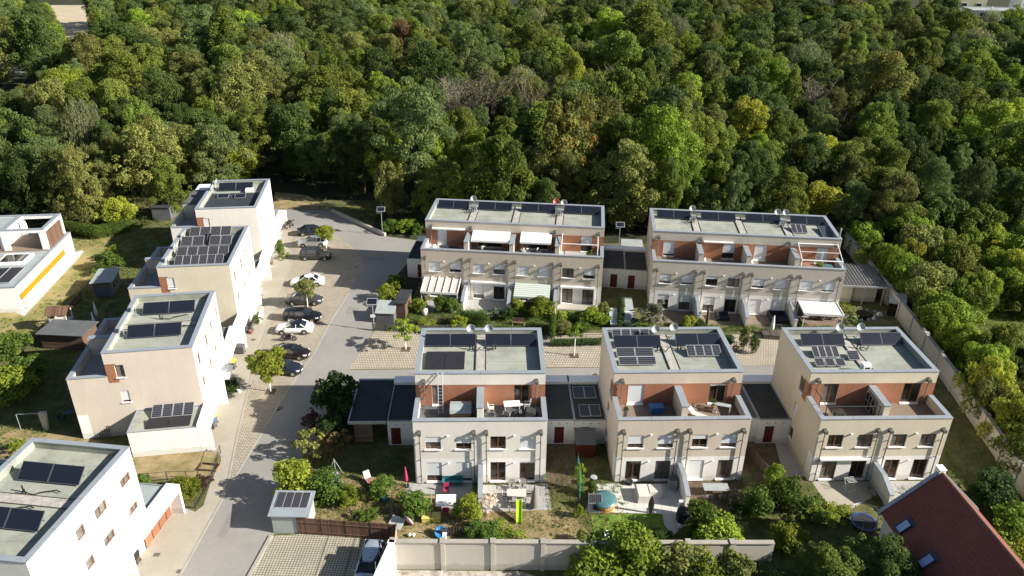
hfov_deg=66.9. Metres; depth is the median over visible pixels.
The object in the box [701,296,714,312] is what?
terrace door
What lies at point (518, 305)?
bush
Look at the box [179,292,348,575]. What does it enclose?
kerb
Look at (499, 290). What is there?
terrace door
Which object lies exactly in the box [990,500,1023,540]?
bush
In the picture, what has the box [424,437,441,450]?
window
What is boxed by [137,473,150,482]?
bush
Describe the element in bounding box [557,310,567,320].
bush
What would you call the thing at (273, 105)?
tree
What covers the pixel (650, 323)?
bush
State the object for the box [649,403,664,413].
crate
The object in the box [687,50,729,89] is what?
tree
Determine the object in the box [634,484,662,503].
covered sofa
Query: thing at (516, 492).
garden table
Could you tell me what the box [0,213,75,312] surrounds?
villa
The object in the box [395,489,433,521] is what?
bush
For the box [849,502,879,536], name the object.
trampoline
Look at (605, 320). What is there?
bush
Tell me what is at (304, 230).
parked car
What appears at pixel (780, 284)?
window
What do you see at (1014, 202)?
tree
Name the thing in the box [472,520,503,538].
bush
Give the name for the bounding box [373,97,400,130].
tree
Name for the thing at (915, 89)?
tree
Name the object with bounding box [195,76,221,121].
tree
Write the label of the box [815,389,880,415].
railing
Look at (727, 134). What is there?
tree
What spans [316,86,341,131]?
tree
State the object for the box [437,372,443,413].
ladder
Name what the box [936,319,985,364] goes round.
shrub
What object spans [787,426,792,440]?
window
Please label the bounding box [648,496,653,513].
upright board
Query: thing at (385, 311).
bin shed
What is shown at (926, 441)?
window
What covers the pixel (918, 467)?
terrace door
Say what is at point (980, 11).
distant building
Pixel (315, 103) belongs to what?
tree
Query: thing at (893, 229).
tree
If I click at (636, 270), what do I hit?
garage
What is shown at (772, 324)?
parasol
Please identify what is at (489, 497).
bush
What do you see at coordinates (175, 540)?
pavement
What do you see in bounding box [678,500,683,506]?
white box
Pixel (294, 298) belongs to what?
parked car
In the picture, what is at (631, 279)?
door
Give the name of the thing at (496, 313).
bush
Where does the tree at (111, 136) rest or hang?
on the terrain at (326, 186)
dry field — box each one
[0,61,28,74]
[51,5,88,39]
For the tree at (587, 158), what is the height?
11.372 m
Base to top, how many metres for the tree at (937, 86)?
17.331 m
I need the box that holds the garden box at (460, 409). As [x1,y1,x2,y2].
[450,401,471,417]
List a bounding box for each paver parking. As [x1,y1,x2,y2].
[225,228,365,491]
[350,331,778,368]
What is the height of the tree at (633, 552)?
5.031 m
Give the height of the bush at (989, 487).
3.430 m
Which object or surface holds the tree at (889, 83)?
on the terrain at (326, 186)
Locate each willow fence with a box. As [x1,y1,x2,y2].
[372,323,400,331]
[417,324,461,332]
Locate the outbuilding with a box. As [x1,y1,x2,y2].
[839,263,886,304]
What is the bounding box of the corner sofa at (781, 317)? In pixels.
[767,310,788,323]
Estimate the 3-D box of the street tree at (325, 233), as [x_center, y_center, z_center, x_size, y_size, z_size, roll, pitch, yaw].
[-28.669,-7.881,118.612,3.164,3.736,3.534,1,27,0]
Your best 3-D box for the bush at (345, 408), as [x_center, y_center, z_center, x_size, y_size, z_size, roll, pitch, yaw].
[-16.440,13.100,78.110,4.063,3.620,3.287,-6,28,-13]
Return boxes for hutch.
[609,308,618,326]
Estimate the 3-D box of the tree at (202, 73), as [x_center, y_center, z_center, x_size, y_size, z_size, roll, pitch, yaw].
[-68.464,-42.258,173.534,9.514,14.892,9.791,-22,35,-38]
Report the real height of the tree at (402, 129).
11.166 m
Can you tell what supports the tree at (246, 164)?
on the terrain at (326, 186)
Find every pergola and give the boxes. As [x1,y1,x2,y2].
[184,184,210,203]
[796,300,843,326]
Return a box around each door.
[391,428,400,443]
[417,264,421,276]
[426,462,441,482]
[432,386,443,405]
[437,230,447,245]
[451,283,460,298]
[456,462,471,482]
[473,284,483,299]
[478,242,501,247]
[490,462,505,482]
[493,285,504,300]
[514,385,528,405]
[519,462,534,482]
[523,244,547,250]
[554,427,563,442]
[562,288,572,303]
[580,236,592,251]
[581,289,593,304]
[610,274,616,286]
[624,461,640,481]
[626,385,643,405]
[627,275,634,288]
[653,461,669,480]
[657,294,668,309]
[663,241,674,256]
[678,295,690,310]
[687,460,703,480]
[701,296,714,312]
[707,384,725,404]
[715,460,732,480]
[721,244,734,259]
[723,298,736,313]
[748,299,760,314]
[753,245,766,261]
[762,426,773,441]
[770,300,782,310]
[796,301,805,317]
[814,248,828,263]
[818,461,836,480]
[820,384,838,404]
[847,461,865,480]
[883,460,898,479]
[899,383,921,403]
[908,459,927,479]
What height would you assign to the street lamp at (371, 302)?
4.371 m
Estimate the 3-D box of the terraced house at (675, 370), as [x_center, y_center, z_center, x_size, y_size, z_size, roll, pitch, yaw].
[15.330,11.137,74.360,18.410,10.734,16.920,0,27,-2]
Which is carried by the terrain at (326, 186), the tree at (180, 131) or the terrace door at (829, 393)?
the tree at (180, 131)
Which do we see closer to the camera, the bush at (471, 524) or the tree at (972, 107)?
the bush at (471, 524)
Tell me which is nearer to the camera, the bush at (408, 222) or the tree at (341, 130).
the bush at (408, 222)
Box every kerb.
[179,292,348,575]
[227,238,292,479]
[247,535,272,575]
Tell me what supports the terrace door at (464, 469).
in the terraced house at (479, 368)
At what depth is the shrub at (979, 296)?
98.15 m
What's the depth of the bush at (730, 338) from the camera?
93.80 m
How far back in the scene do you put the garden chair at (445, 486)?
70.65 m
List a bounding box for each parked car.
[267,359,302,376]
[269,342,310,360]
[275,319,313,334]
[282,306,321,321]
[285,291,322,305]
[290,273,324,286]
[297,224,322,236]
[298,235,327,247]
[299,246,331,260]
[352,539,384,575]
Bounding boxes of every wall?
[331,209,385,235]
[373,539,396,575]
[389,537,774,570]
[843,232,1023,498]
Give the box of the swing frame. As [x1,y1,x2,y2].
[15,411,48,430]
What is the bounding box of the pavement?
[136,228,292,575]
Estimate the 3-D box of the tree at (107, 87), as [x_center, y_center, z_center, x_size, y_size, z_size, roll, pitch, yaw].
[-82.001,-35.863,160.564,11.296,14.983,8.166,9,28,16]
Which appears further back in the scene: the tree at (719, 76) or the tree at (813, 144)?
the tree at (719, 76)
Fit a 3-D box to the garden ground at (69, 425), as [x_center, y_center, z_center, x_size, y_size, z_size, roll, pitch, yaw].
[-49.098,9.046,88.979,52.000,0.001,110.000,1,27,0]
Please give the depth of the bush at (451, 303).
100.52 m
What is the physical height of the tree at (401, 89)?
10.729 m
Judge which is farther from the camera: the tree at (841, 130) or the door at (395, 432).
the tree at (841, 130)
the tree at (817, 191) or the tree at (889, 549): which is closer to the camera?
the tree at (889, 549)
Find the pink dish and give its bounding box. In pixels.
[404,516,413,523]
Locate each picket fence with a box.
[22,316,54,351]
[56,292,81,316]
[441,526,476,535]
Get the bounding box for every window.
[75,524,88,544]
[85,555,97,573]
[94,500,109,522]
[104,529,117,549]
[114,365,126,378]
[120,472,132,491]
[121,391,131,403]
[128,501,139,518]
[167,278,176,288]
[203,218,209,226]
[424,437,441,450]
[428,261,439,271]
[449,262,460,272]
[455,437,471,450]
[472,264,483,273]
[489,436,506,449]
[493,265,504,274]
[516,266,528,276]
[519,436,536,449]
[537,267,549,277]
[562,268,573,278]
[583,269,595,279]
[626,436,643,449]
[656,435,673,448]
[658,273,670,283]
[680,275,692,285]
[690,435,707,448]
[705,276,717,286]
[719,434,736,447]
[727,277,739,287]
[751,278,764,288]
[773,279,786,289]
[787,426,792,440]
[792,402,797,415]
[797,376,804,394]
[798,281,812,291]
[820,282,834,292]
[825,435,842,448]
[855,435,872,447]
[888,434,906,447]
[917,434,935,447]
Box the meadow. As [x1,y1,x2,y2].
[902,270,1023,368]
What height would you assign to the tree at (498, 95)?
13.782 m
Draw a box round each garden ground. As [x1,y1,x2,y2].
[0,198,381,511]
[273,243,1023,575]
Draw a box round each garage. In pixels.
[126,402,202,456]
[139,483,171,512]
[222,327,228,339]
[254,260,259,269]
[387,384,415,444]
[407,241,423,277]
[545,384,574,443]
[568,384,606,443]
[602,250,624,287]
[624,251,647,289]
[740,385,758,441]
[741,383,791,442]
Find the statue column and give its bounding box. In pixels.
[705,309,709,324]
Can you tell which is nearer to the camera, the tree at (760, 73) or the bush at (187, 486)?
the bush at (187, 486)
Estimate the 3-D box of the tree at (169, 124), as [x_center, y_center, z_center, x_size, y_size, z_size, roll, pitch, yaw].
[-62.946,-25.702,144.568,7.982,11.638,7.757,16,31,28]
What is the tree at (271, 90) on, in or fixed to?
on the terrain at (326, 186)
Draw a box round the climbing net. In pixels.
[577,454,581,501]
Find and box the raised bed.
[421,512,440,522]
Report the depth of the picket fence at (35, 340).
93.44 m
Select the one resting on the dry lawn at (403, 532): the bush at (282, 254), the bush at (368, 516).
the bush at (368, 516)
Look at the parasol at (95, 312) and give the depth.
98.05 m
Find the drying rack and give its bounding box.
[842,477,857,491]
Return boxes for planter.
[622,406,628,416]
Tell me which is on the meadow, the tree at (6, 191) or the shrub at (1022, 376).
the shrub at (1022, 376)
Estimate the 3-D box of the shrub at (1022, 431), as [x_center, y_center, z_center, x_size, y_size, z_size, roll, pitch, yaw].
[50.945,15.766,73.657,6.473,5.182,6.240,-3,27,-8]
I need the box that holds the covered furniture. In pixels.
[523,406,537,416]
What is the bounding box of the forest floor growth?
[1,182,899,245]
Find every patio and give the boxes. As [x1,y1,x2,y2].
[404,481,472,511]
[424,299,521,314]
[483,484,551,511]
[586,484,683,534]
[653,310,844,328]
[688,481,745,514]
[762,315,788,325]
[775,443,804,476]
[812,481,877,508]
[883,481,920,504]
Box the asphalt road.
[181,209,773,575]
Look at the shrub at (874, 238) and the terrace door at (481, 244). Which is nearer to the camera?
the terrace door at (481, 244)
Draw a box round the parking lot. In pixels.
[252,534,387,575]
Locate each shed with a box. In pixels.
[35,319,98,350]
[267,490,315,532]
[375,300,395,323]
[393,289,411,318]
[574,428,595,457]
[621,297,634,326]
[886,292,906,315]
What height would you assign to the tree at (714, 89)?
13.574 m
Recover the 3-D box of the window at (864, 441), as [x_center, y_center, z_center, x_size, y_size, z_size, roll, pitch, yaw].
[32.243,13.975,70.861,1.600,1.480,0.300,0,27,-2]
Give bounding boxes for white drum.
[422,308,427,315]
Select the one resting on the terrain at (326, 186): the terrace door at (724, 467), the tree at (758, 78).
the tree at (758, 78)
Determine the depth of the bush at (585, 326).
96.27 m
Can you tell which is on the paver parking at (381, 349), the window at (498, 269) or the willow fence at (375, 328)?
the willow fence at (375, 328)
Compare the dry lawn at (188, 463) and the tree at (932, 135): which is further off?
the tree at (932, 135)
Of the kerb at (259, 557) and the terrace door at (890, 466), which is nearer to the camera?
the kerb at (259, 557)
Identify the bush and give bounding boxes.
[0,329,34,361]
[0,364,41,406]
[1,353,52,389]
[5,437,25,455]
[89,250,125,272]
[104,244,121,253]
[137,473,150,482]
[169,475,202,501]
[194,474,214,491]
[224,377,239,393]
[251,315,262,323]
[271,457,315,497]
[274,239,285,254]
[277,252,289,259]
[284,219,294,227]
[289,427,326,460]
[298,465,343,504]
[300,407,320,429]
[310,370,359,419]
[312,410,348,442]
[314,499,322,509]
[316,428,352,459]
[328,398,356,429]
[338,483,366,507]
[353,506,379,521]
[360,202,383,216]
[360,481,386,501]
[376,283,397,299]
[379,218,398,232]
[386,275,405,289]
[387,274,405,292]
[395,217,424,232]
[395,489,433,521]
[408,298,426,312]
[409,222,425,234]
[413,317,442,330]
[433,295,447,310]
[444,297,461,311]
[448,314,468,327]
[450,492,482,521]
[455,310,490,325]
[463,519,482,538]
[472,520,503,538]
[477,490,498,513]
[488,307,502,318]
[494,518,527,538]
[500,306,517,319]
[510,298,525,313]
[529,295,558,317]
[556,319,573,333]
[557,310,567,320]
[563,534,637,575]
[567,312,579,321]
[571,320,595,333]
[574,503,586,517]
[575,463,585,488]
[575,528,590,539]
[578,305,604,323]
[584,480,597,493]
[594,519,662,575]
[598,301,612,316]
[600,315,612,325]
[628,320,653,326]
[631,299,668,325]
[650,528,674,539]
[658,540,711,575]
[680,553,724,575]
[681,315,697,326]
[684,498,717,537]
[691,508,745,539]
[693,318,707,326]
[715,546,757,575]
[724,334,738,349]
[727,501,758,525]
[738,484,777,518]
[763,463,785,488]
[764,474,804,514]
[768,520,810,551]
[789,486,831,522]
[799,502,840,527]
[822,501,852,525]
[839,302,850,308]
[841,305,857,316]
[844,315,859,322]
[957,484,978,502]
[967,466,1021,510]
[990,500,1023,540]
[1006,535,1023,563]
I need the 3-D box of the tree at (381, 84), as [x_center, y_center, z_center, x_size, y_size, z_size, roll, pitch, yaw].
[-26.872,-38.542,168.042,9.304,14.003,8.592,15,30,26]
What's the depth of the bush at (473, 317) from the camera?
97.69 m
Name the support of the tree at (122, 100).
on the terrain at (326, 186)
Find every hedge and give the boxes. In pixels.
[62,219,101,239]
[90,218,133,238]
[474,325,547,335]
[547,313,556,339]
[549,337,601,346]
[616,297,625,326]
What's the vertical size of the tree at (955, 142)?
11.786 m
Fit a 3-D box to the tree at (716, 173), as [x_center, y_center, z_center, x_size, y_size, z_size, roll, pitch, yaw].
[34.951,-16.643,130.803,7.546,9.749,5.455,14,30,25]
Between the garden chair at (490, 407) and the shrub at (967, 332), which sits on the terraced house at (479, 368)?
the garden chair at (490, 407)
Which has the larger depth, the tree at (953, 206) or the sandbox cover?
the tree at (953, 206)
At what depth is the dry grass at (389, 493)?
69.21 m
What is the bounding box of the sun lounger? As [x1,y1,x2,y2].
[688,406,707,415]
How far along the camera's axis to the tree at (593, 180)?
130.21 m
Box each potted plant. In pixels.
[708,398,717,408]
[815,261,822,266]
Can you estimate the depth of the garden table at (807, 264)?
99.48 m
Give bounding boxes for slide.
[516,498,521,523]
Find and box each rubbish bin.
[133,550,140,564]
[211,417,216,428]
[230,359,236,368]
[234,343,239,353]
[238,343,245,353]
[247,321,253,330]
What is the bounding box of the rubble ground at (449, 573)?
[393,570,533,575]
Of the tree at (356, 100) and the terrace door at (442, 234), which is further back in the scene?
the tree at (356, 100)
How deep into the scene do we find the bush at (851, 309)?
101.11 m
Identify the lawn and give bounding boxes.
[0,234,109,340]
[0,425,101,455]
[132,451,219,479]
[314,477,472,538]
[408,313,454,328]
[480,506,587,539]
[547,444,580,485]
[590,513,665,539]
[690,512,849,539]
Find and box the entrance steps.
[250,306,263,322]
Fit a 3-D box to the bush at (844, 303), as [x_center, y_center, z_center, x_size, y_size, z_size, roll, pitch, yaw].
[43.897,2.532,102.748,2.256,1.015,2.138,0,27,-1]
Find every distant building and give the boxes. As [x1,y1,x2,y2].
[948,0,987,10]
[962,6,1023,20]
[1009,0,1023,6]
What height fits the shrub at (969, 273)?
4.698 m
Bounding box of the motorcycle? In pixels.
[280,332,296,340]
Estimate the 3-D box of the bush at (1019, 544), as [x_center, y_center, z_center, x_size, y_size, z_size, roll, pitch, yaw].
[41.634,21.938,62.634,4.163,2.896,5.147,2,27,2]
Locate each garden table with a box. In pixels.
[62,408,75,416]
[435,494,455,508]
[503,400,519,409]
[507,489,525,499]
[702,483,729,495]
[716,402,730,412]
[803,262,814,266]
[832,408,846,415]
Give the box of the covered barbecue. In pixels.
[676,506,690,523]
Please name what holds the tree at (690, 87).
on the terrain at (326, 186)
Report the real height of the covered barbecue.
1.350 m
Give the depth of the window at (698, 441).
70.77 m
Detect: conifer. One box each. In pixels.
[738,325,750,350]
[748,334,760,353]
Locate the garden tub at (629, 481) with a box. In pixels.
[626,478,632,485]
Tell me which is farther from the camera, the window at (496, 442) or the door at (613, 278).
the door at (613, 278)
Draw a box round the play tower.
[44,305,74,321]
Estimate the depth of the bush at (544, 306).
99.17 m
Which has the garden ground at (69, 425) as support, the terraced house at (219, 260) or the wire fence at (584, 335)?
the terraced house at (219, 260)
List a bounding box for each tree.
[0,93,37,133]
[0,107,40,199]
[0,117,7,125]
[0,123,23,154]
[0,136,11,164]
[0,156,50,222]
[0,162,12,214]
[3,118,37,175]
[5,88,30,115]
[13,83,30,99]
[22,77,81,148]
[24,104,81,153]
[33,146,86,221]
[48,141,105,224]
[62,81,96,150]
[69,76,96,99]
[81,143,121,190]
[86,96,104,125]
[90,119,125,179]
[93,78,140,132]
[99,77,129,110]
[99,131,123,188]
[103,104,127,138]
[108,97,135,134]
[118,95,168,150]
[125,83,139,95]
[129,81,156,108]
[129,112,175,192]
[141,68,180,111]
[143,74,191,122]
[148,154,191,213]
[156,121,185,173]
[159,102,194,149]
[163,123,215,190]
[171,73,191,98]
[180,71,200,105]
[181,107,222,155]
[182,82,218,118]
[188,65,225,107]
[191,95,222,123]
[194,42,252,90]
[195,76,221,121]
[202,141,260,183]
[209,59,267,123]
[218,111,247,139]
[218,122,244,164]
[219,96,278,178]
[225,114,257,145]
[227,58,247,111]
[236,48,281,103]
[244,346,286,393]
[254,98,299,163]
[262,67,300,108]
[263,101,321,176]
[269,65,293,100]
[288,60,313,102]
[290,67,321,100]
[294,279,316,307]
[303,93,329,134]
[303,100,321,134]
[308,130,338,166]
[314,225,334,249]
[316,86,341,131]
[319,49,352,80]
[324,121,361,189]
[325,86,372,157]
[325,108,364,176]
[330,121,385,194]
[332,68,368,95]
[345,88,372,112]
[350,45,395,91]
[362,127,408,188]
[364,71,399,111]
[364,117,395,162]
[366,77,402,124]
[369,105,396,129]
[369,474,395,502]
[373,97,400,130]
[373,161,405,217]
[375,126,416,166]
[377,64,404,86]
[388,18,412,64]
[388,317,421,351]
[394,86,404,127]
[395,39,457,107]
[397,67,418,88]
[397,78,458,151]
[399,84,423,124]
[405,82,420,148]
[418,133,449,195]
[429,116,459,183]
[432,87,458,119]
[440,72,470,103]
[444,106,480,166]
[446,102,471,141]
[446,126,494,188]
[455,69,470,99]
[461,82,491,107]
[462,45,506,93]
[462,133,538,201]
[466,67,505,102]
[470,105,493,136]
[472,83,490,106]
[485,116,508,137]
[487,87,511,124]
[488,90,526,135]
[489,117,517,185]
[502,75,514,84]
[505,64,535,95]
[506,71,555,113]
[519,100,570,166]
[520,121,540,139]
[520,177,560,203]
[522,46,554,97]
[539,89,601,193]
[543,76,555,97]
[546,75,567,100]
[550,80,604,135]
[557,62,575,79]
[561,49,586,82]
[564,148,594,186]
[566,323,583,357]
[573,157,612,204]
[574,75,604,129]
[579,68,607,94]
[588,66,649,128]
[593,64,633,103]
[604,150,636,200]
[631,120,655,190]
[633,45,674,104]
[633,58,660,117]
[634,100,673,170]
[641,84,702,121]
[648,156,692,209]
[662,79,703,114]
[668,13,693,75]
[669,96,698,156]
[682,175,722,210]
[684,111,718,180]
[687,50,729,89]
[696,148,750,198]
[696,150,732,183]
[698,79,731,109]
[699,121,739,163]
[700,103,727,167]
[702,161,731,210]
[705,109,732,143]
[707,73,728,102]
[707,164,754,211]
[716,73,740,105]
[719,74,776,142]
[720,153,774,212]
[726,94,772,156]
[733,8,785,58]
[740,75,767,96]
[741,131,768,149]
[748,148,778,210]
[752,558,807,575]
[758,69,778,90]
[760,139,790,188]
[761,110,791,161]
[761,166,809,214]
[764,105,797,147]
[765,92,788,130]
[772,117,807,141]
[778,130,806,162]
[780,137,811,172]
[781,64,803,117]
[781,132,837,190]
[781,540,866,575]
[788,98,818,132]
[789,89,806,109]
[797,74,846,114]
[797,180,852,214]
[800,57,832,108]
[802,78,847,120]
[804,97,834,134]
[804,114,848,141]
[815,87,857,134]
[822,105,858,141]
[832,86,853,121]
[834,87,865,139]
[838,110,871,141]
[839,49,920,113]
[841,532,918,575]
[849,166,904,221]
[852,136,874,169]
[853,101,898,158]
[864,137,910,193]
[864,170,927,242]
[866,89,901,129]
[868,561,922,575]
[871,132,901,164]
[877,78,911,110]
[880,201,930,239]
[881,100,914,144]
[892,130,936,186]
[896,99,957,134]
[902,156,954,218]
[903,84,927,133]
[906,73,963,131]
[906,121,947,171]
[908,160,948,217]
[922,191,969,230]
[939,114,1015,162]
[940,134,977,184]
[942,81,997,132]
[943,142,981,184]
[948,99,985,138]
[952,134,995,183]
[956,81,989,127]
[957,156,997,211]
[959,202,1008,242]
[969,189,1020,224]
[981,118,1023,188]
[986,97,1007,133]
[986,173,1023,232]
[989,167,1023,209]
[1004,221,1023,249]
[1008,92,1023,114]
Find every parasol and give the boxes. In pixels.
[93,302,99,320]
[403,467,408,487]
[530,486,538,508]
[770,315,774,329]
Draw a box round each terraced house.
[0,437,185,575]
[65,290,242,450]
[127,225,271,347]
[170,179,287,259]
[394,324,567,510]
[417,195,623,315]
[567,323,751,506]
[624,205,845,326]
[742,323,953,504]
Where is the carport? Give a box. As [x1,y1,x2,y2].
[348,378,394,444]
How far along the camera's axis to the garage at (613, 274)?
107.94 m
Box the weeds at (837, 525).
[315,403,1023,566]
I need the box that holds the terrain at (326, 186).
[0,0,1022,330]
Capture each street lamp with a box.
[366,298,377,325]
[376,207,384,231]
[615,222,624,244]
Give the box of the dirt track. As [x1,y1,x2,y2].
[273,192,330,209]
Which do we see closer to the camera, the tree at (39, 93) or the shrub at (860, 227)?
the shrub at (860, 227)
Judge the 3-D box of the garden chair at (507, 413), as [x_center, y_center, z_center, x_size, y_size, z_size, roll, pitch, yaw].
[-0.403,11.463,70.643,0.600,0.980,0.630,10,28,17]
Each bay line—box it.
[314,536,328,575]
[344,537,355,575]
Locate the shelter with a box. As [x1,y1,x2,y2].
[621,239,642,246]
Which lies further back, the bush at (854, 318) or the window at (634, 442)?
the bush at (854, 318)
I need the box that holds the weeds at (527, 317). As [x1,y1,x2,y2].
[402,306,888,332]
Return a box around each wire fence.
[136,470,204,479]
[183,445,220,508]
[554,334,601,338]
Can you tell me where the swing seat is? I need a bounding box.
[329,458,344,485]
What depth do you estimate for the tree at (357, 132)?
135.54 m
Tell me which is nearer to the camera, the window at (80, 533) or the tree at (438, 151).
the window at (80, 533)
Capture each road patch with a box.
[217,512,237,536]
[275,441,288,451]
[346,307,358,314]
[362,256,383,260]
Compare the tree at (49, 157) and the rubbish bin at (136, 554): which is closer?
the rubbish bin at (136, 554)
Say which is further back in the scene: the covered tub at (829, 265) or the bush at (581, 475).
the covered tub at (829, 265)
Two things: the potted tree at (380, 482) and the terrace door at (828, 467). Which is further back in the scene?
the terrace door at (828, 467)
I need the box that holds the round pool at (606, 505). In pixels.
[593,490,616,513]
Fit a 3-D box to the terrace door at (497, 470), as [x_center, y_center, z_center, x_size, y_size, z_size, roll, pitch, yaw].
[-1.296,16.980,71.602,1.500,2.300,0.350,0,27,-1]
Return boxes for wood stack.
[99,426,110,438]
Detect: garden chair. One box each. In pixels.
[56,414,65,423]
[443,482,448,493]
[443,507,448,514]
[487,402,493,409]
[495,408,502,413]
[504,410,511,416]
[509,478,514,488]
[511,409,519,416]
[520,478,525,488]
[524,399,530,409]
[526,489,532,497]
[706,495,713,500]
[719,494,726,501]
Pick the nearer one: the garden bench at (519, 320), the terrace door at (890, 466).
the terrace door at (890, 466)
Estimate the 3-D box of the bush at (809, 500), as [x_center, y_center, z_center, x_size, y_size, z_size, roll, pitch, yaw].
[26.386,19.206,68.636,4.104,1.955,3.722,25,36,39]
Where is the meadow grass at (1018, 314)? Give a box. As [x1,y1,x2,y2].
[884,243,1023,348]
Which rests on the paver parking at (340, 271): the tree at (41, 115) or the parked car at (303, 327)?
the parked car at (303, 327)
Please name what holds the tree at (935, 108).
on the terrain at (326, 186)
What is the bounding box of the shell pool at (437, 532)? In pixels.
[434,526,446,538]
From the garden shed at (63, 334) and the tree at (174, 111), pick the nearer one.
the garden shed at (63, 334)
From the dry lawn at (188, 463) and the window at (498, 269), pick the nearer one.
the dry lawn at (188, 463)
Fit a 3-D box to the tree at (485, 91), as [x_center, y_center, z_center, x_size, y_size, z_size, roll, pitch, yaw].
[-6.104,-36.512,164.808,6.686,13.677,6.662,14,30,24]
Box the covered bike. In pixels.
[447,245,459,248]
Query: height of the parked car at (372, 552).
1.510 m
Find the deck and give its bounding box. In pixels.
[761,324,782,339]
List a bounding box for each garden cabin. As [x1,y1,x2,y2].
[89,267,121,297]
[150,201,177,220]
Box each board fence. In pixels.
[296,517,395,539]
[395,524,397,538]
[745,442,774,474]
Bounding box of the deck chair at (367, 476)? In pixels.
[363,470,372,486]
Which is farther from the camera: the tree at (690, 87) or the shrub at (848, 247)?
the tree at (690, 87)
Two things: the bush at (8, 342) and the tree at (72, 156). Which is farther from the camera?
the tree at (72, 156)
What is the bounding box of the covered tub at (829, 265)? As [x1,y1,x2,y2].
[823,264,835,267]
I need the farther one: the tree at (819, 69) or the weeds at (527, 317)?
the tree at (819, 69)
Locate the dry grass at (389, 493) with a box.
[97,435,613,533]
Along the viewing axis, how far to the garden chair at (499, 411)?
70.61 m
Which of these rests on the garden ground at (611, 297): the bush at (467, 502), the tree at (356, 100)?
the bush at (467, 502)
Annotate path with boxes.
[16,250,83,315]
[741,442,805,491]
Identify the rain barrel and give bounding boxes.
[590,475,596,484]
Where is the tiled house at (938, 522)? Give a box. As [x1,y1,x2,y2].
[877,464,1023,575]
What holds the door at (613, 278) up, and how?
in the garage at (613, 274)
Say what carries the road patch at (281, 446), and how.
on the asphalt road
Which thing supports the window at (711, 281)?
in the terraced house at (778, 247)
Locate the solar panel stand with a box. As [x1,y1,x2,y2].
[588,494,601,511]
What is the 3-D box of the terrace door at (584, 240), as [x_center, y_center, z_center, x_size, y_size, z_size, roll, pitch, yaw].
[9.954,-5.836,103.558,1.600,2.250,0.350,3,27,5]
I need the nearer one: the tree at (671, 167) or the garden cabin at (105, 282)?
the garden cabin at (105, 282)
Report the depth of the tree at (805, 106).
163.38 m
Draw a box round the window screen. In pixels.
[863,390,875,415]
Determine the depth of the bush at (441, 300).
100.67 m
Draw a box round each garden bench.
[442,476,462,485]
[512,318,524,325]
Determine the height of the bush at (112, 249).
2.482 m
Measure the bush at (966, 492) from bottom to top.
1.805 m
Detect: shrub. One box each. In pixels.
[841,220,884,243]
[846,229,865,250]
[853,230,883,261]
[853,241,899,276]
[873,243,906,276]
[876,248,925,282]
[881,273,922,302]
[887,222,944,251]
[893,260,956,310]
[897,215,934,244]
[900,237,938,266]
[912,287,986,336]
[912,291,936,311]
[914,302,966,343]
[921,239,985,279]
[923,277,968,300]
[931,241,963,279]
[933,321,981,368]
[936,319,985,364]
[939,284,999,327]
[941,228,978,245]
[943,211,978,235]
[952,355,1020,403]
[954,271,993,285]
[954,341,1011,385]
[957,227,988,257]
[958,373,1019,419]
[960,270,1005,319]
[962,352,1014,377]
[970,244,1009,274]
[973,264,993,273]
[974,392,1023,438]
[977,323,1023,374]
[979,219,1013,248]
[986,239,1011,250]
[986,432,1023,473]
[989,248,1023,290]
[990,394,1023,434]
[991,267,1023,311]
[1005,423,1023,442]
[1006,369,1023,394]
[1009,286,1023,316]
[1011,355,1023,378]
[1014,375,1023,390]
[1015,344,1023,356]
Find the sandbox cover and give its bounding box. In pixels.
[388,514,404,530]
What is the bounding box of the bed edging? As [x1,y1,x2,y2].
[198,462,220,471]
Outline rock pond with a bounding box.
[844,306,882,321]

